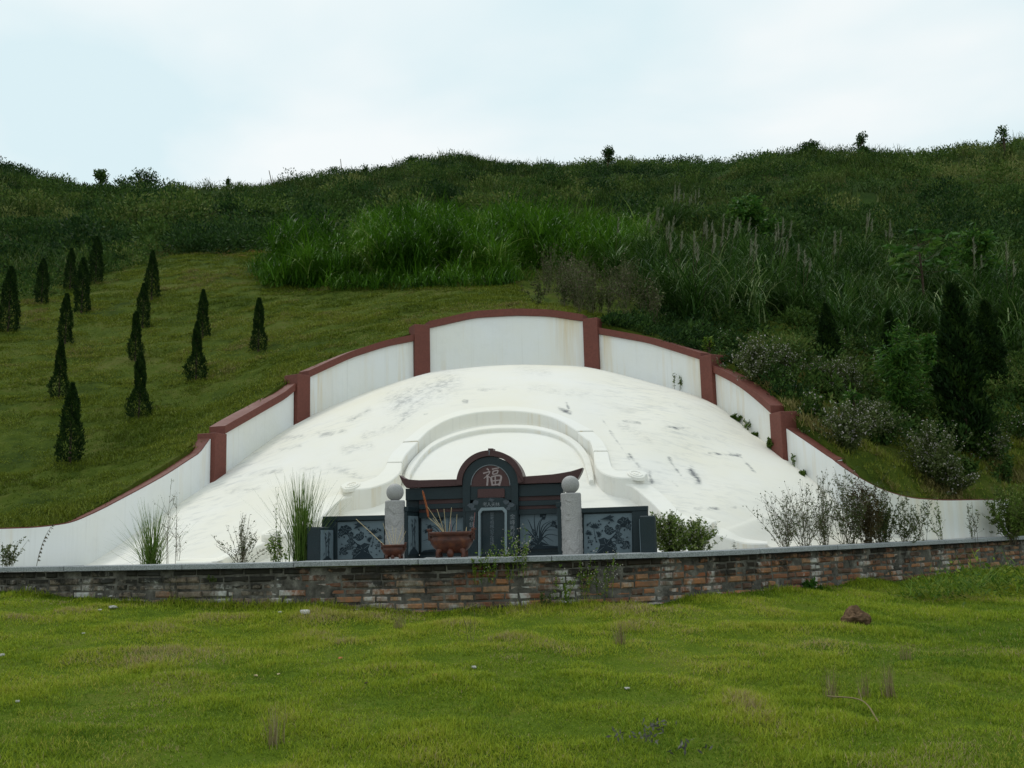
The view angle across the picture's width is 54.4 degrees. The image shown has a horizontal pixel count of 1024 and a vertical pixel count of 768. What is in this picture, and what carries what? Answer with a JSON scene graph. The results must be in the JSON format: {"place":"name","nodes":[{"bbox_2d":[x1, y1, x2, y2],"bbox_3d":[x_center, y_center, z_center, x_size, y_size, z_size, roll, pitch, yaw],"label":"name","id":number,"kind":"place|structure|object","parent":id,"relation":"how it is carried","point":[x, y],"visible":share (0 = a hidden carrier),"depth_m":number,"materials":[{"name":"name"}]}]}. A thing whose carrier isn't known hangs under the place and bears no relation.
{"place":"outdoors","nodes":[
{"label":"outdoors","id":0,"kind":"place"},
{"bbox_2d":[0,565,1023,767],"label":"lawn","id":1,"kind":"structure","parent":0,"point":[215,756],"depth_m":6.01,"materials":[{"name":"plant"}]},
{"bbox_2d":[256,692,289,748],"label":"dry tuft","id":2,"kind":"object","parent":1,"relation":"on","point":[270,741],"visible":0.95,"depth_m":4.97,"materials":[{"name":"plant"}]},
{"bbox_2d":[0,536,1023,611],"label":"brick wall","id":3,"kind":"structure","parent":1,"relation":"on","point":[652,578],"depth_m":8.99,"materials":[{"name":"brown brick"}]},
{"bbox_2d":[481,543,501,581],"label":"wall weed","id":4,"kind":"object","parent":3,"relation":"attached to","point":[487,567],"depth_m":8.58,"materials":[{"name":"green plant"}]},
{"bbox_2d":[501,530,524,579],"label":"wall weed","id":5,"kind":"object","parent":3,"relation":"attached to","point":[506,555],"depth_m":8.65,"materials":[{"name":"green plant"}]},
{"bbox_2d":[502,524,530,576],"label":"wall weed","id":6,"kind":"object","parent":3,"relation":"attached to","point":[525,552],"depth_m":8.62,"materials":[{"name":"green plant"}]},
{"bbox_2d":[553,564,578,605],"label":"wall weed","id":7,"kind":"object","parent":3,"relation":"attached to","point":[566,593],"depth_m":8.57,"materials":[{"name":"green plant"}]},
{"bbox_2d":[820,667,844,699],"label":"dry tuft","id":8,"kind":"object","parent":1,"relation":"on","point":[832,688],"visible":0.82,"depth_m":5.63,"materials":[{"name":"plant"}]},
{"bbox_2d":[840,605,871,624],"bbox_3d":[2.759,1.903,8.017,0.255,0.246,0.230,-1,-9,0],"label":"earth heap","id":9,"kind":"object","parent":1,"relation":"on","point":[854,613],"visible":0.62,"depth_m":7.95,"materials":[{"name":"brown soil"}]},
{"bbox_2d":[869,659,898,699],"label":"dry tuft","id":10,"kind":"object","parent":1,"relation":"on","point":[889,690],"visible":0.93,"depth_m":5.68,"materials":[{"name":"plant"}]},
{"bbox_2d":[867,542,1023,605],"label":"weed pile","id":11,"kind":"object","parent":1,"relation":"on","point":[958,583],"visible":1,"depth_m":9.97,"materials":[{"name":"green plant"}]},
{"bbox_2d":[0,149,1023,570],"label":"hillside","id":12,"kind":"structure","parent":0,"point":[26,463],"depth_m":18.22,"materials":[{"name":"green plant"}]},
{"bbox_2d":[0,265,21,331],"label":"cypress tree","id":13,"kind":"object","parent":12,"relation":"on","point":[10,278],"visible":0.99,"depth_m":21.73,"materials":[{"name":"green plant"}]},
{"bbox_2d":[34,257,51,302],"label":"cypress tree","id":14,"kind":"object","parent":12,"relation":"on","point":[42,293],"visible":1,"depth_m":24.69,"materials":[{"name":"green plant"}]},
{"bbox_2d":[46,339,69,398],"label":"cypress tree","id":15,"kind":"object","parent":12,"relation":"on","point":[60,352],"visible":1,"depth_m":16.84,"materials":[{"name":"green plant"}]},
{"bbox_2d":[56,293,74,343],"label":"cypress tree","id":16,"kind":"object","parent":12,"relation":"on","point":[66,307],"visible":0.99,"depth_m":20.69,"materials":[{"name":"green plant"}]},
{"bbox_2d":[63,247,76,288],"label":"cypress tree","id":17,"kind":"object","parent":12,"relation":"on","point":[71,259],"visible":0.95,"depth_m":26.45,"materials":[{"name":"green plant"}]},
{"bbox_2d":[53,382,88,461],"bbox_3d":[-6.075,0.540,13.724,0.444,1.176,0.451,6,-11,-42],"label":"cypress tree","id":18,"kind":"object","parent":12,"relation":"on","point":[72,402],"visible":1,"depth_m":13.67,"materials":[{"name":"green plant"}]},
{"bbox_2d":[72,256,90,312],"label":"cypress tree","id":19,"kind":"object","parent":12,"relation":"on","point":[81,295],"visible":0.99,"depth_m":23.69,"materials":[{"name":"green plant"}]},
{"bbox_2d":[87,235,104,281],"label":"cypress tree","id":20,"kind":"object","parent":12,"relation":"on","point":[97,245],"visible":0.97,"depth_m":27.16,"materials":[{"name":"green plant"}]},
{"bbox_2d":[92,169,109,187],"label":"hilltop tree","id":21,"kind":"object","parent":12,"relation":"on","point":[100,175],"visible":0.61,"depth_m":65.69,"materials":[{"name":"green plant"}]},
{"bbox_2d":[126,310,145,360],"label":"cypress tree","id":22,"kind":"object","parent":12,"relation":"on","point":[135,326],"visible":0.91,"depth_m":18.97,"materials":[{"name":"green plant"}]},
{"bbox_2d":[124,351,153,418],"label":"cypress tree","id":23,"kind":"object","parent":12,"relation":"on","point":[140,368],"visible":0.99,"depth_m":15.48,"materials":[{"name":"green plant"}]},
{"bbox_2d":[136,282,151,326],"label":"cypress tree","id":24,"kind":"object","parent":12,"relation":"on","point":[143,294],"visible":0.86,"depth_m":21.64,"materials":[{"name":"green plant"}]},
{"bbox_2d":[129,167,160,188],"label":"hilltop tree","id":25,"kind":"object","parent":12,"relation":"on","point":[146,176],"visible":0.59,"depth_m":68.69,"materials":[{"name":"green plant"}]},
{"bbox_2d":[143,250,161,299],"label":"cypress tree","id":26,"kind":"object","parent":12,"relation":"on","point":[152,269],"visible":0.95,"depth_m":24.44,"materials":[{"name":"green plant"}]},
{"bbox_2d":[182,320,208,381],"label":"cypress tree","id":27,"kind":"object","parent":12,"relation":"on","point":[196,343],"visible":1,"depth_m":17.20,"materials":[{"name":"green plant"}]},
{"bbox_2d":[195,289,211,337],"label":"cypress tree","id":28,"kind":"object","parent":12,"relation":"on","point":[203,308],"visible":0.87,"depth_m":20.39,"materials":[{"name":"green plant"}]},
{"bbox_2d":[248,297,268,351],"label":"cypress tree","id":29,"kind":"object","parent":12,"relation":"on","point":[258,315],"visible":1,"depth_m":18.28,"materials":[{"name":"green plant"}]},
{"bbox_2d":[275,222,335,285],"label":"tall grass clump","id":30,"kind":"object","parent":12,"relation":"on","point":[305,257],"visible":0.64,"depth_m":24.54,"materials":[{"name":"green plant"}]},
{"bbox_2d":[348,225,411,275],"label":"tall grass clump","id":31,"kind":"object","parent":12,"relation":"on","point":[383,258],"visible":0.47,"depth_m":24.00,"materials":[{"name":"green plant"}]},
{"bbox_2d":[239,182,663,290],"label":"tall grass","id":32,"kind":"structure","parent":12,"relation":"on","point":[424,233],"depth_m":25.78,"materials":[{"name":"green plant"}]},
{"bbox_2d":[450,216,537,273],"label":"tall grass clump","id":33,"kind":"object","parent":12,"relation":"on","point":[494,255],"visible":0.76,"depth_m":23.66,"materials":[{"name":"green plant"}]},
{"bbox_2d":[0,309,1008,571],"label":"ring wall","id":34,"kind":"structure","parent":12,"relation":"on","point":[484,339],"depth_m":15.18,"materials":[{"name":"white paint"}]},
{"bbox_2d":[0,132,1023,282],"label":"hill scrub","id":35,"kind":"object","parent":12,"relation":"on","point":[238,206],"visible":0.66,"depth_m":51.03,"materials":[{"name":"green plant"}]},
{"bbox_2d":[0,198,1023,456],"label":"scrub belt","id":36,"kind":"object","parent":12,"relation":"on","point":[670,326],"visible":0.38,"depth_m":22.02,"materials":[{"name":"green plant"}]},
{"bbox_2d":[521,244,679,323],"bbox_3d":[1.935,-2.114,20.585,3.595,3.003,5.744,-1,-9,0],"label":"dry brush","id":37,"kind":"object","parent":12,"relation":"on","point":[577,281],"visible":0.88,"depth_m":19.49,"materials":[{"name":"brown plant"}]},
{"bbox_2d":[578,217,647,289],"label":"reed clump","id":38,"kind":"object","parent":12,"relation":"on","point":[615,262],"visible":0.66,"depth_m":23.80,"materials":[{"name":"green plant"}]},
{"bbox_2d":[630,207,678,260],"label":"reed clump","id":39,"kind":"object","parent":12,"relation":"on","point":[657,219],"visible":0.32,"depth_m":29.82,"materials":[{"name":"green plant"}]},
{"bbox_2d":[629,215,691,285],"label":"reed clump","id":40,"kind":"object","parent":12,"relation":"on","point":[668,233],"visible":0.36,"depth_m":24.47,"materials":[{"name":"green plant"}]},
{"bbox_2d":[649,183,699,231],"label":"reed clump","id":41,"kind":"object","parent":12,"relation":"on","point":[671,214],"visible":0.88,"depth_m":39.38,"materials":[{"name":"green plant"}]},
{"bbox_2d":[627,232,731,314],"bbox_3d":[3.228,-2.091,19.549,2.314,1.916,2.360,5,-11,-38],"label":"reed clump","id":42,"kind":"object","parent":12,"relation":"on","point":[671,279],"visible":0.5,"depth_m":19.35,"materials":[{"name":"green plant"}]},
{"bbox_2d":[633,233,752,332],"bbox_3d":[3.436,-1.894,18.238,2.292,1.941,2.511,1,-9,-14],"label":"reed clump","id":43,"kind":"object","parent":12,"relation":"on","point":[695,299],"visible":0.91,"depth_m":18.27,"materials":[{"name":"green plant"}]},
{"bbox_2d":[681,191,715,225],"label":"reed clump","id":44,"kind":"object","parent":12,"relation":"on","point":[690,211],"visible":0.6,"depth_m":41.21,"materials":[{"name":"green plant"}]},
{"bbox_2d":[676,219,733,263],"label":"reed clump","id":45,"kind":"object","parent":12,"relation":"on","point":[706,230],"visible":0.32,"depth_m":27.92,"materials":[{"name":"green plant"}]},
{"bbox_2d":[685,214,749,293],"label":"reed clump","id":46,"kind":"object","parent":12,"relation":"on","point":[728,232],"visible":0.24,"depth_m":23.89,"materials":[{"name":"green plant"}]},
{"bbox_2d":[710,210,774,260],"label":"reed clump","id":47,"kind":"object","parent":12,"relation":"on","point":[738,223],"visible":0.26,"depth_m":28.93,"materials":[{"name":"green plant"}]},
{"bbox_2d":[712,332,786,381],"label":"flowering shrub","id":48,"kind":"object","parent":12,"relation":"on","point":[753,363],"visible":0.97,"depth_m":14.64,"materials":[{"name":"green plant"}]},
{"bbox_2d":[715,227,788,317],"bbox_3d":[5.020,-2.310,21.088,1.996,2.090,2.094,6,-12,-42],"label":"reed clump","id":49,"kind":"object","parent":12,"relation":"on","point":[754,258],"visible":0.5,"depth_m":20.95,"materials":[{"name":"green plant"}]},
{"bbox_2d":[725,192,782,240],"bbox_3d":[8.708,-5.934,36.061,2.076,2.343,1.882,-1,-9,0],"label":"sapling","id":50,"kind":"object","parent":12,"relation":"on","point":[749,208],"visible":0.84,"depth_m":35.72,"materials":[{"name":"green plant"}]},
{"bbox_2d":[747,218,823,295],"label":"reed clump","id":51,"kind":"object","parent":12,"relation":"on","point":[785,251],"visible":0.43,"depth_m":23.87,"materials":[{"name":"green plant"}]},
{"bbox_2d":[772,343,805,366],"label":"flowering shrub","id":52,"kind":"object","parent":12,"relation":"on","point":[783,361],"visible":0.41,"depth_m":15.97,"materials":[{"name":"green plant"}]},
{"bbox_2d":[766,244,840,324],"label":"reed clump","id":53,"kind":"object","parent":12,"relation":"on","point":[800,299],"visible":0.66,"depth_m":21.08,"materials":[{"name":"green plant"}]},
{"bbox_2d":[611,209,1023,359],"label":"reed thicket","id":54,"kind":"object","parent":12,"relation":"on","point":[899,309],"visible":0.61,"depth_m":22.64,"materials":[{"name":"green plant"}]},
{"bbox_2d":[797,356,837,380],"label":"flowering shrub","id":55,"kind":"object","parent":12,"relation":"on","point":[817,362],"visible":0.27,"depth_m":15.87,"materials":[{"name":"green plant"}]},
{"bbox_2d":[791,231,861,297],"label":"reed clump","id":56,"kind":"object","parent":12,"relation":"on","point":[834,251],"visible":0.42,"depth_m":26.10,"materials":[{"name":"green plant"}]},
{"bbox_2d":[816,302,842,359],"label":"juniper tree","id":57,"kind":"object","parent":12,"relation":"on","point":[827,333],"visible":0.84,"depth_m":17.45,"materials":[{"name":"green plant"}]},
{"bbox_2d":[795,398,889,453],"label":"flowering shrub","id":58,"kind":"object","parent":12,"relation":"on","point":[847,435],"visible":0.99,"depth_m":12.85,"materials":[{"name":"green plant"}]},
{"bbox_2d":[821,353,878,395],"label":"flowering shrub","id":59,"kind":"object","parent":12,"relation":"on","point":[845,367],"visible":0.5,"depth_m":15.44,"materials":[{"name":"green plant"}]},
{"bbox_2d":[839,382,864,414],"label":"sapling","id":60,"kind":"object","parent":12,"relation":"on","point":[852,395],"visible":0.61,"depth_m":14.32,"materials":[{"name":"green plant"}]},
{"bbox_2d":[828,210,886,266],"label":"reed clump","id":61,"kind":"object","parent":12,"relation":"on","point":[867,226],"visible":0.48,"depth_m":32.88,"materials":[{"name":"green plant"}]},
{"bbox_2d":[852,131,869,154],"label":"hilltop tree","id":62,"kind":"object","parent":12,"relation":"on","point":[860,142],"visible":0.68,"depth_m":76.38,"materials":[{"name":"green plant"}]},
{"bbox_2d":[715,326,1023,490],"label":"flowering shrubs","id":63,"kind":"object","parent":12,"relation":"on","point":[816,405],"visible":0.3,"depth_m":15.01,"materials":[{"name":"green plant"}]},
{"bbox_2d":[848,396,914,436],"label":"flowering shrub","id":64,"kind":"object","parent":12,"relation":"on","point":[867,407],"visible":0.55,"depth_m":13.82,"materials":[{"name":"green plant"}]},
{"bbox_2d":[878,309,904,383],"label":"juniper tree","id":65,"kind":"object","parent":12,"relation":"on","point":[889,318],"visible":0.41,"depth_m":17.27,"materials":[{"name":"green plant"}]},
{"bbox_2d":[867,318,936,420],"bbox_3d":[5.972,-0.138,15.173,1.096,1.786,1.139,-1,-9,0],"label":"sapling","id":66,"kind":"object","parent":12,"relation":"on","point":[900,358],"visible":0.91,"depth_m":15.04,"materials":[{"name":"green plant"}]},
{"bbox_2d":[881,228,959,307],"bbox_3d":[10.105,-2.579,24.497,1.871,2.269,1.887,-1,-9,0],"label":"papaya tree","id":67,"kind":"object","parent":12,"relation":"on","point":[906,250],"visible":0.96,"depth_m":24.41,"materials":[{"name":"green plant"}]},
{"bbox_2d":[890,419,972,485],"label":"flowering shrub","id":68,"kind":"object","parent":12,"relation":"on","point":[929,456],"visible":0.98,"depth_m":13.26,"materials":[{"name":"green plant"}]},
{"bbox_2d":[916,331,958,382],"bbox_3d":[7.438,-0.341,17.391,0.878,1.177,0.926,-1,-9,0],"label":"sapling","id":69,"kind":"object","parent":12,"relation":"on","point":[928,342],"visible":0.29,"depth_m":17.38,"materials":[{"name":"green plant"}]},
{"bbox_2d":[930,457,986,497],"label":"flowering shrub","id":70,"kind":"object","parent":12,"relation":"on","point":[952,475],"visible":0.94,"depth_m":13.16,"materials":[{"name":"green plant"}]},
{"bbox_2d":[929,281,1002,453],"bbox_3d":[6.688,-0.250,14.826,0.970,2.689,0.960,4,-10,-32],"label":"juniper tree","id":71,"kind":"object","parent":12,"relation":"on","point":[960,337],"visible":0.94,"depth_m":14.63,"materials":[{"name":"green plant"}]},
{"bbox_2d":[919,238,1021,311],"bbox_3d":[11.249,-2.454,24.309,2.392,2.259,2.768,-1,-9,0],"label":"reed clump","id":72,"kind":"object","parent":12,"relation":"on","point":[975,266],"visible":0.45,"depth_m":24.13,"materials":[{"name":"green plant"}]},
{"bbox_2d":[935,221,1020,287],"bbox_3d":[12.507,-3.195,26.586,1.994,2.318,1.784,-1,-9,0],"label":"sapling","id":73,"kind":"object","parent":12,"relation":"on","point":[983,244],"visible":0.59,"depth_m":26.40,"materials":[{"name":"green plant"}]},
{"bbox_2d":[970,424,1013,462],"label":"flowering shrub","id":74,"kind":"object","parent":12,"relation":"on","point":[1002,443],"visible":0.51,"depth_m":14.37,"materials":[{"name":"green plant"}]},
{"bbox_2d":[974,298,1011,386],"bbox_3d":[8.635,-0.702,18.052,0.690,1.739,0.683,-7,-10,33],"label":"juniper tree","id":75,"kind":"object","parent":12,"relation":"on","point":[993,350],"visible":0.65,"depth_m":17.87,"materials":[{"name":"green plant"}]},
{"bbox_2d":[964,242,1023,339],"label":"reed clump","id":76,"kind":"object","parent":12,"relation":"on","point":[1010,306],"visible":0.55,"depth_m":21.55,"materials":[{"name":"green plant"}]},
{"bbox_2d":[992,125,1011,154],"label":"hilltop tree","id":77,"kind":"object","parent":12,"relation":"on","point":[1003,133],"visible":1,"depth_m":62.82,"materials":[{"name":"green plant"}]},
{"bbox_2d":[0,0,1023,188],"label":"sky","id":78,"kind":"structure","parent":0,"point":[187,91],"materials":[{"name":"white"}]},
{"label":"courtyard floor","id":79,"kind":"structure","parent":0,"visible":0},
{"bbox_2d":[0,536,28,566],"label":"thin weed","id":80,"kind":"object","parent":79,"relation":"on","point":[8,557],"visible":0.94,"depth_m":10.17,"materials":[{"name":"green plant"}]},
{"bbox_2d":[109,500,203,563],"bbox_3d":[-3.550,1.524,9.982,1.122,0.786,1.183,-4,-9,18],"label":"grass clump","id":81,"kind":"object","parent":79,"relation":"on","point":[150,554],"visible":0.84,"depth_m":9.83,"materials":[{"name":"green plant"}]},
{"bbox_2d":[150,479,188,563],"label":"dried flower stalk","id":82,"kind":"object","parent":79,"relation":"on","point":[169,522],"visible":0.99,"depth_m":9.77,"materials":[{"name":"brown plant"}]},
{"bbox_2d":[212,514,280,562],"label":"dead weed","id":83,"kind":"object","parent":79,"relation":"on","point":[243,551],"visible":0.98,"depth_m":9.60,"materials":[{"name":"brown plant"}]},
{"bbox_2d":[264,531,290,561],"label":"thin weed","id":84,"kind":"object","parent":79,"relation":"on","point":[274,548],"visible":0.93,"depth_m":9.46,"materials":[{"name":"green plant"}]},
{"bbox_2d":[251,469,351,561],"bbox_3d":[-2.085,1.269,9.617,1.146,0.934,1.044,-1,-9,0],"label":"grass clump","id":85,"kind":"object","parent":79,"relation":"on","point":[302,522],"visible":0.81,"depth_m":9.58,"materials":[{"name":"green plant"}]},
{"bbox_2d":[385,484,404,558],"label":"stone pillar","id":86,"kind":"structure","parent":79,"relation":"on","point":[394,511],"depth_m":9.75,"materials":[{"name":"grey stone"}]},
{"bbox_2d":[423,556,479,564],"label":"burner plinth","id":87,"kind":"structure","parent":79,"relation":"on","point":[452,557],"depth_m":9.00,"materials":[{"name":"grey stone"}]},
{"bbox_2d":[427,528,475,557],"bbox_3d":[-0.555,1.467,9.186,0.447,0.268,0.291,-2,-9,4],"label":"incense burner","id":88,"kind":"object","parent":87,"relation":"on","point":[451,543],"visible":0.99,"depth_m":9.07,"materials":[{"name":"metal"}]},
{"bbox_2d":[307,448,656,560],"bbox_3d":[-0.261,1.183,9.800,3.311,1.136,0.990,-3,-9,9],"label":"gravestone","id":89,"kind":"object","parent":79,"relation":"on","point":[494,493],"visible":0.84,"depth_m":10.00,"materials":[{"name":"black stone"}]},
{"bbox_2d":[87,364,917,569],"bbox_3d":[-0.300,0.614,12.313,8.604,3.324,10.816,-9,-11,42],"label":"burial mound","id":90,"kind":"object","parent":79,"relation":"on","point":[623,440],"visible":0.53,"depth_m":12.65,"materials":[{"name":"white paint"}]},
{"bbox_2d":[560,476,582,554],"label":"stone pillar","id":91,"kind":"structure","parent":79,"relation":"on","point":[571,526],"depth_m":9.47,"materials":[{"name":"grey stone"}]},
{"bbox_2d":[650,509,707,551],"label":"green bush","id":92,"kind":"object","parent":79,"relation":"on","point":[670,537],"visible":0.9,"depth_m":9.66,"materials":[{"name":"green plant"}]},
{"bbox_2d":[679,515,726,550],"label":"green bush","id":93,"kind":"object","parent":79,"relation":"on","point":[700,535],"visible":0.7,"depth_m":9.77,"materials":[{"name":"green plant"}]},
{"bbox_2d":[743,487,813,546],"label":"dry shrub","id":94,"kind":"object","parent":79,"relation":"on","point":[788,533],"visible":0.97,"depth_m":10.31,"materials":[{"name":"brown plant"}]},
{"bbox_2d":[760,479,845,545],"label":"dry shrub","id":95,"kind":"object","parent":79,"relation":"on","point":[805,525],"visible":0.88,"depth_m":10.44,"materials":[{"name":"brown plant"}]},
{"bbox_2d":[765,469,846,544],"bbox_3d":[3.243,1.367,10.822,0.626,0.898,0.710,5,-11,-36],"label":"dry shrub","id":96,"kind":"object","parent":79,"relation":"on","point":[824,533],"visible":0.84,"depth_m":10.73,"materials":[{"name":"brown plant"}]},
{"bbox_2d":[775,465,894,543],"bbox_3d":[3.684,1.381,11.226,0.822,0.968,1.241,4,-10,-32],"label":"dry shrub","id":97,"kind":"object","parent":79,"relation":"on","point":[849,514],"visible":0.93,"depth_m":11.01,"materials":[{"name":"grey plant"}]},
{"bbox_2d":[843,477,888,542],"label":"dry shrub","id":98,"kind":"object","parent":79,"relation":"on","point":[869,524],"visible":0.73,"depth_m":11.10,"materials":[{"name":"brown plant"}]},
{"bbox_2d":[852,483,919,542],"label":"dry shrub","id":99,"kind":"object","parent":79,"relation":"on","point":[887,515],"visible":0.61,"depth_m":11.34,"materials":[{"name":"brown plant"}]},
{"bbox_2d":[888,486,935,546],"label":"dry shrub","id":100,"kind":"object","parent":79,"relation":"on","point":[904,534],"visible":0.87,"depth_m":11.46,"materials":[{"name":"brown plant"}]},
{"bbox_2d":[901,497,937,545],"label":"dry shrub","id":101,"kind":"object","parent":79,"relation":"on","point":[922,523],"visible":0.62,"depth_m":11.72,"materials":[{"name":"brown plant"}]},
{"bbox_2d":[921,498,943,545],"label":"dry shrub","id":102,"kind":"object","parent":79,"relation":"on","point":[940,535],"visible":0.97,"depth_m":11.84,"materials":[{"name":"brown plant"}]},
{"bbox_2d":[976,480,1023,541],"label":"shrub","id":103,"kind":"object","parent":79,"relation":"on","point":[1013,525],"visible":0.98,"depth_m":12.78,"materials":[{"name":"green plant"}]},
{"bbox_3d":[-1.076,1.629,9.083,0.300,0.053,0.220,-1,-9,0],"label":"burner plinth","id":104,"kind":"object","parent":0,"visible":0},
{"bbox_2d":[380,542,406,558],"bbox_3d":[-1.079,1.528,9.098,0.240,0.156,0.165,-2,-9,4],"label":"incense burner","id":105,"kind":"object","parent":104,"relation":"on","point":[392,551],"visible":0.98,"depth_m":9.03,"materials":[{"name":"ceramic"}]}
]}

